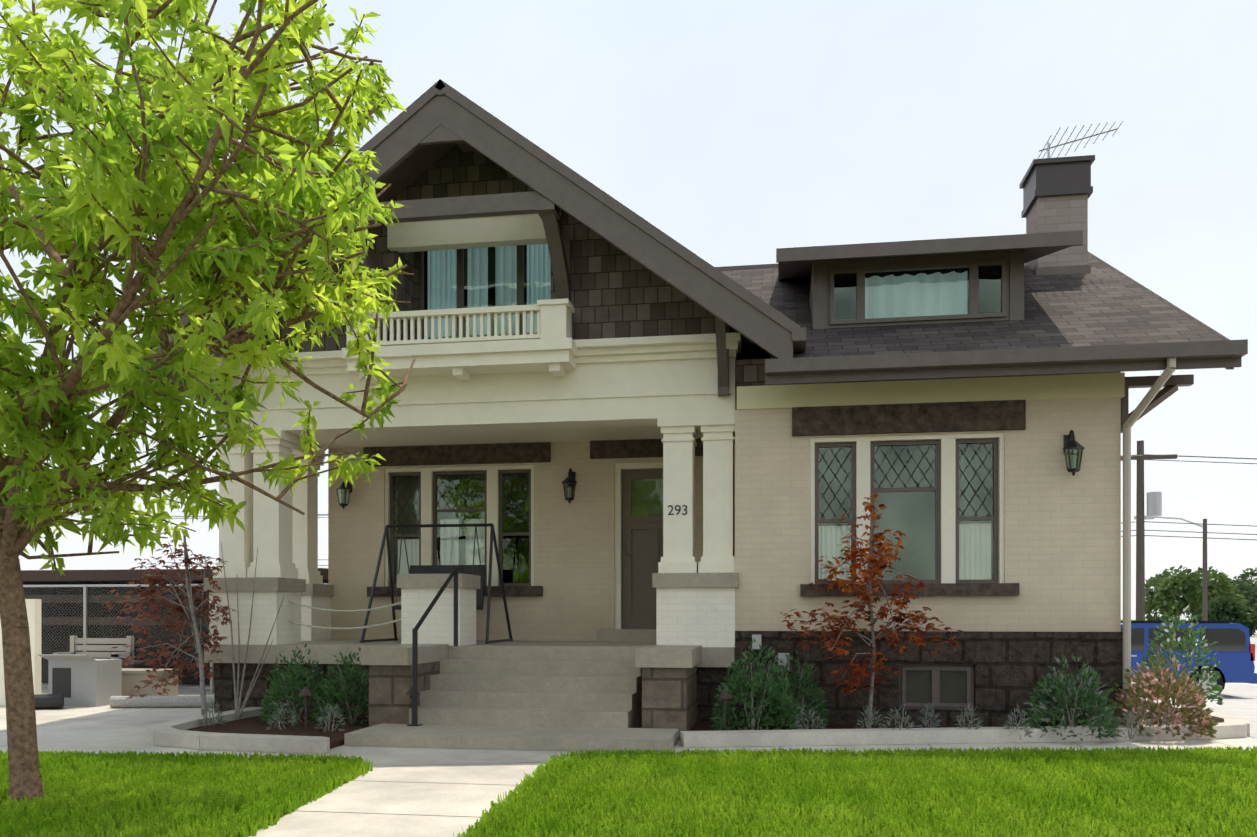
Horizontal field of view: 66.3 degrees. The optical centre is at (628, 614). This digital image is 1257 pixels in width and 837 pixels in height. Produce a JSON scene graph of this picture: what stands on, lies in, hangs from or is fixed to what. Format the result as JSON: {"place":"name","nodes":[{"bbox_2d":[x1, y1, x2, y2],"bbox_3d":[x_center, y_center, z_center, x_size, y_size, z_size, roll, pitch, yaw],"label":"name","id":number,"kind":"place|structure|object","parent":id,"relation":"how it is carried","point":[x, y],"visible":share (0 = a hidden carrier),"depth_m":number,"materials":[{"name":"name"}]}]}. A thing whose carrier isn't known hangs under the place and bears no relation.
{"place":"outdoors","nodes":[
{"label":"outdoors","id":0,"kind":"place"},
{"bbox_2d":[122,668,177,695],"bbox_3d":[-7.126,1.024,13.954,1.010,0.440,0.550,0,0,9],"label":"deck storage box","id":1,"kind":"object","parent":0,"point":[132,678],"visible":0.31,"depth_m":13.70,"materials":[{"name":"beige plastic"}]},
{"bbox_2d":[105,783,1096,836],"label":"grass","id":2,"kind":"structure","parent":0,"point":[344,783],"depth_m":5.91,"materials":[{"name":"green plant"}]},
{"bbox_2d":[0,745,1256,836],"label":"lawn grass","id":3,"kind":"structure","parent":0,"point":[1210,791],"depth_m":6.35,"materials":[{"name":"green plant"}]},
{"bbox_2d":[0,0,416,801],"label":"street tree","id":4,"kind":"object","parent":3,"relation":"on","point":[161,196],"depth_m":5.76,"materials":[{"name":"green plant"}]},
{"bbox_2d":[0,683,1256,836],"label":"concrete walkway","id":5,"kind":"structure","parent":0,"point":[445,797],"depth_m":7.96,"materials":[{"name":"grey concrete"}]},
{"bbox_2d":[0,599,40,704],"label":"neighbour shed wall","id":6,"kind":"structure","parent":5,"relation":"on","point":[33,607],"depth_m":13.15,"materials":[{"name":"beige paint"}]},
{"bbox_2d":[34,654,121,708],"bbox_3d":[-7.495,0.889,12.910,0.720,0.710,1.088,0,0,9],"label":"counter","id":7,"kind":"object","parent":5,"relation":"on","point":[75,680],"visible":0.9,"depth_m":12.95,"materials":[{"name":"grey concrete"}]},
{"bbox_2d":[53,636,133,659],"bbox_3d":[-8.436,0.794,15.178,1.120,0.900,0.440,0,0,9],"label":"garden bench","id":8,"kind":"object","parent":5,"relation":"on","point":[75,641],"visible":0.46,"depth_m":15.34,"materials":[{"name":"grey paint"}]},
{"bbox_2d":[122,660,157,668],"bbox_3d":[-7.814,0.980,14.670,1.010,0.530,0.600,0,0,9],"label":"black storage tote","id":9,"kind":"object","parent":5,"relation":"on","point":[139,665],"visible":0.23,"depth_m":14.50,"materials":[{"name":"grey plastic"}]},
{"bbox_2d":[109,696,213,707],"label":"concrete curb","id":10,"kind":"structure","parent":5,"relation":"on","point":[160,702],"depth_m":12.71,"materials":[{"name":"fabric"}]},
{"bbox_2d":[93,527,235,715],"bbox_3d":[-5.277,0.094,10.884,1.463,2.245,1.085,0,0,9],"label":"japanese maple","id":11,"kind":"object","parent":5,"relation":"on","point":[148,580],"depth_m":10.88,"materials":[{"name":"red plant"}]},
{"bbox_2d":[21,568,327,684],"bbox_3d":[-9.937,0.255,19.819,11.400,1.980,7.300,0,0,9],"label":"fence","id":12,"kind":"object","parent":5,"relation":"on","point":[49,577],"visible":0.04,"depth_m":17.03,"materials":[{"name":"grey metal"}]},
{"bbox_2d":[23,583,327,693],"bbox_3d":[-9.793,0.385,15.595,11.060,1.720,0.060,0,0,9],"label":"chain link fence","id":13,"kind":"object","parent":5,"relation":"on","point":[85,614],"visible":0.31,"depth_m":15.39,"materials":[{"name":"silver metal"}]},
{"bbox_2d":[344,644,701,751],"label":"porch steps","id":14,"kind":"structure","parent":5,"relation":"on","point":[645,699],"depth_m":9.84,"materials":[{"name":"beige concrete"}]},
{"bbox_2d":[407,566,462,725],"bbox_3d":[-2.050,0.290,10.385,0.120,1.668,1.480,0,0,9],"label":"step handrail","id":15,"kind":"object","parent":14,"relation":"on","point":[455,571],"visible":1,"depth_m":9.75,"materials":[{"name":"black metal"}]},
{"bbox_2d":[209,145,1124,726],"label":"house walls","id":16,"kind":"structure","parent":5,"relation":"on","point":[1061,545],"depth_m":10.75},
{"bbox_2d":[288,600,400,629],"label":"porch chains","id":17,"kind":"object","parent":16,"relation":"attached to","point":[346,628],"visible":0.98,"depth_m":11.60,"materials":[{"name":"beige paint"}]},
{"bbox_2d":[359,523,512,643],"bbox_3d":[-2.475,-0.402,12.568,1.675,1.546,1.160,0,0,9],"label":"porch swing","id":18,"kind":"object","parent":16,"relation":"on","point":[478,570],"visible":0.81,"depth_m":12.65,"materials":[{"name":"black metal"}]},
{"bbox_2d":[203,209,1124,666],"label":"house trim","id":19,"kind":"structure","parent":16,"relation":"attached to","point":[551,381],"depth_m":10.96,"materials":[{"name":"white paint"}]},
{"bbox_2d":[668,505,686,514],"bbox_3d":[0.551,-1.170,10.818,0.222,0.112,0.008,0,0,9],"label":"house number","id":20,"kind":"object","parent":16,"relation":"attached to","point":[678,510],"visible":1,"depth_m":10.81,"materials":[{"name":"black metal"}]},
{"bbox_2d":[129,79,1247,432],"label":"house roof","id":21,"kind":"structure","parent":16,"relation":"on","point":[1095,315],"depth_m":10.19,"materials":[{"name":"grey"}]},
{"bbox_2d":[1019,155,1094,270],"bbox_3d":[5.668,-5.170,12.752,0.750,1.430,0.740,0,0,9],"label":"chimney","id":22,"kind":"object","parent":21,"relation":"on","point":[1057,192],"visible":0.83,"depth_m":12.45,"materials":[{"name":"brick"}]},
{"bbox_2d":[1038,121,1122,158],"bbox_3d":[5.941,-6.136,12.709,0.988,0.500,1.100,0,0,9],"label":"tv antenna","id":23,"kind":"object","parent":22,"relation":"on","point":[1048,148],"visible":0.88,"depth_m":12.70,"materials":[{"name":"silver metal"}]},
{"bbox_2d":[363,400,1025,596],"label":"window lintels and sills","id":24,"kind":"structure","parent":16,"relation":"attached to","point":[919,417],"depth_m":10.40,"materials":[{"name":"stone"}]},
{"bbox_2d":[394,245,1000,702],"bbox_3d":[0.357,-1.806,11.959,7.845,5.520,2.280,0,0,9],"label":"window glass","id":25,"kind":"object","parent":16,"relation":"attached to","point":[660,481],"visible":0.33,"depth_m":10.78,"materials":[{"name":"glass"}]},
{"bbox_2d":[390,245,1005,709],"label":"window frames","id":26,"kind":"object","parent":16,"relation":"attached to","point":[642,545],"depth_m":10.83,"materials":[{"name":"wood"}]},
{"bbox_2d":[336,430,1083,508],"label":"wall lanterns","id":27,"kind":"object","parent":16,"relation":"attached to","point":[1071,445],"depth_m":10.07,"materials":[{"name":"black metal"}]},
{"bbox_2d":[752,635,788,678],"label":"utility boxes","id":28,"kind":"object","parent":16,"relation":"attached to","point":[781,656],"visible":0.46,"depth_m":10.46,"materials":[{"name":"silver metal"}]},
{"bbox_2d":[1123,357,1175,724],"bbox_3d":[5.157,-0.651,9.569,0.109,3.609,0.816,0,0,-4],"label":"downspout","id":29,"kind":"object","parent":16,"relation":"attached to","point":[1156,387],"visible":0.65,"depth_m":9.90,"materials":[{"name":"beige paint"}]},
{"bbox_2d":[146,697,1249,753],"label":"bed kerb","id":30,"kind":"structure","parent":5,"relation":"on","point":[174,733],"depth_m":9.15,"materials":[{"name":"concrete"}]},
{"bbox_2d":[186,704,1186,748],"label":"planting bed mulch","id":31,"kind":"object","parent":30,"relation":"in","point":[252,725],"visible":0.15,"depth_m":10.09,"materials":[{"name":"brown soil"}]},
{"bbox_2d":[197,698,225,726],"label":"lavender","id":32,"kind":"object","parent":31,"relation":"on","point":[218,711],"depth_m":10.19,"materials":[{"name":"green plant"}]},
{"bbox_2d":[221,545,283,719],"bbox_3d":[-4.204,0.207,10.796,0.770,2.028,0.067,0,0,9],"label":"bare shrub","id":33,"kind":"object","parent":31,"relation":"on","point":[237,699],"visible":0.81,"depth_m":10.82,"materials":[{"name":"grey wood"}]},
{"bbox_2d":[265,700,298,729],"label":"lavender","id":34,"kind":"object","parent":31,"relation":"on","point":[284,711],"depth_m":9.95,"materials":[{"name":"green plant"}]},
{"bbox_2d":[259,643,333,724],"bbox_3d":[-3.656,0.772,10.626,0.853,0.906,0.833,0,0,9],"label":"shrub","id":35,"kind":"object","parent":31,"relation":"on","point":[289,677],"depth_m":10.52,"materials":[{"name":"green plant"}]},
{"bbox_2d":[314,700,345,732],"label":"lavender","id":36,"kind":"object","parent":31,"relation":"on","point":[335,716],"depth_m":9.76,"materials":[{"name":"green plant"}]},
{"bbox_2d":[311,647,368,725],"bbox_3d":[-3.051,0.790,10.580,0.831,0.855,0.841,0,0,9],"label":"shrub","id":37,"kind":"object","parent":31,"relation":"on","point":[337,681],"depth_m":10.47,"materials":[{"name":"green plant"}]},
{"bbox_2d":[299,687,1200,730],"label":"path lights","id":38,"kind":"object","parent":31,"relation":"on","point":[306,692],"visible":0.56,"depth_m":9.76,"materials":[{"name":"grey metal"}]},
{"bbox_2d":[710,638,800,730],"bbox_3d":[1.289,0.727,9.743,0.949,0.981,0.971,0,0,9],"label":"shrub","id":39,"kind":"object","parent":31,"relation":"on","point":[784,706],"depth_m":9.65,"materials":[{"name":"green plant"}]},
{"bbox_2d":[763,648,828,728],"bbox_3d":[1.756,0.783,10.081,0.732,0.867,0.737,0,0,9],"label":"shrub","id":40,"kind":"object","parent":31,"relation":"on","point":[820,708],"depth_m":10.00,"materials":[{"name":"green plant"}]},
{"bbox_2d":[791,701,827,729],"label":"lavender","id":41,"kind":"object","parent":31,"relation":"on","point":[809,717],"depth_m":9.50,"materials":[{"name":"green plant"}]},
{"bbox_2d":[856,701,883,728],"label":"lavender","id":42,"kind":"object","parent":31,"relation":"on","point":[868,712],"depth_m":9.52,"materials":[{"name":"plant"}]},
{"bbox_2d":[780,493,963,727],"bbox_3d":[2.460,0.001,9.857,1.793,2.430,1.065,0,0,9],"label":"japanese maple","id":43,"kind":"object","parent":31,"relation":"on","point":[854,674],"depth_m":9.77,"materials":[{"name":"red plant"}]},
{"bbox_2d":[881,703,913,729],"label":"lavender","id":44,"kind":"object","parent":31,"relation":"on","point":[899,718],"depth_m":9.37,"materials":[{"name":"plant"}]},
{"bbox_2d":[916,703,941,727],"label":"lavender","id":45,"kind":"object","parent":31,"relation":"on","point":[929,715],"depth_m":9.62,"materials":[{"name":"green plant"}]},
{"bbox_2d":[954,703,982,729],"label":"lavender","id":46,"kind":"object","parent":31,"relation":"on","point":[968,714],"depth_m":9.41,"materials":[{"name":"plant"}]},
{"bbox_2d":[1002,704,1033,739],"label":"lavender","id":47,"kind":"object","parent":31,"relation":"on","point":[1011,719],"depth_m":9.29,"materials":[{"name":"plant"}]},
{"bbox_2d":[1021,652,1122,740],"bbox_3d":[4.374,0.795,9.516,0.928,0.855,0.948,0,0,9],"label":"shrub","id":48,"kind":"object","parent":31,"relation":"on","point":[1035,715],"depth_m":9.37,"materials":[{"name":"green plant"}]},
{"bbox_2d":[1113,706,1155,739],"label":"lavender","id":49,"kind":"object","parent":31,"relation":"on","point":[1128,716],"depth_m":9.31,"materials":[{"name":"green plant"}]},
{"bbox_2d":[1110,652,1217,740],"bbox_3d":[5.330,0.801,9.671,1.025,0.860,1.053,0,0,9],"label":"shrub","id":50,"kind":"object","parent":31,"relation":"on","point":[1192,709],"depth_m":9.50,"materials":[{"name":"pink plant"}]},
{"bbox_2d":[1138,604,1224,704],"bbox_3d":[7.397,0.512,12.865,1.044,1.419,1.054,0,0,9],"label":"shrub","id":51,"kind":"object","parent":31,"relation":"on","point":[1184,640],"depth_m":12.79,"materials":[{"name":"green plant"}]},
{"bbox_2d":[0,0,1256,618],"label":"sky","id":52,"kind":"structure","parent":0,"point":[742,131],"materials":[{"name":"white"}]},
{"bbox_2d":[394,244,992,579],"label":"window curtains","id":53,"kind":"object","parent":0,"point":[536,264],"depth_m":11.79,"materials":[{"name":"white fabric"}]},
{"bbox_2d":[1131,630,1256,737],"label":"pavement","id":54,"kind":"structure","parent":0,"point":[1240,700],"depth_m":20.70,"materials":[{"name":"grey concrete"}]},
{"bbox_2d":[167,440,1256,620],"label":"utility pole wires","id":55,"kind":"object","parent":54,"relation":"on","point":[1154,505],"visible":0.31,"depth_m":28.58,"materials":[{"name":"brown wood"}]},
{"bbox_2d":[1145,565,1201,619],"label":"tree","id":56,"kind":"object","parent":54,"relation":"on","point":[1150,609],"depth_m":81.89,"materials":[{"name":"green plant"}]},
{"bbox_2d":[1121,620,1256,696],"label":"van","id":57,"kind":"object","parent":54,"relation":"on","point":[1233,647],"visible":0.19,"depth_m":23.14,"materials":[{"name":"blue paint"}]},
{"bbox_2d":[1152,566,1248,618],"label":"tree","id":58,"kind":"object","parent":54,"relation":"on","point":[1186,590],"depth_m":70.19,"materials":[{"name":"green plant"}]},
{"bbox_2d":[1233,568,1256,603],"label":"tree","id":59,"kind":"object","parent":54,"relation":"on","point":[1246,575],"depth_m":98.85,"materials":[{"name":"green plant"}]},
{"label":"ground","id":60,"kind":"structure","parent":0,"visible":0},
{"bbox_2d":[1190,596,1256,636],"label":"tree","id":61,"kind":"object","parent":60,"relation":"on","point":[1226,608],"visible":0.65,"depth_m":60.50,"materials":[{"name":"green plant"}]},
{"bbox_2d":[1217,576,1256,635],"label":"tree","id":62,"kind":"object","parent":60,"relation":"on","point":[1251,595],"depth_m":87.69,"materials":[{"name":"green plant"}]}
]}

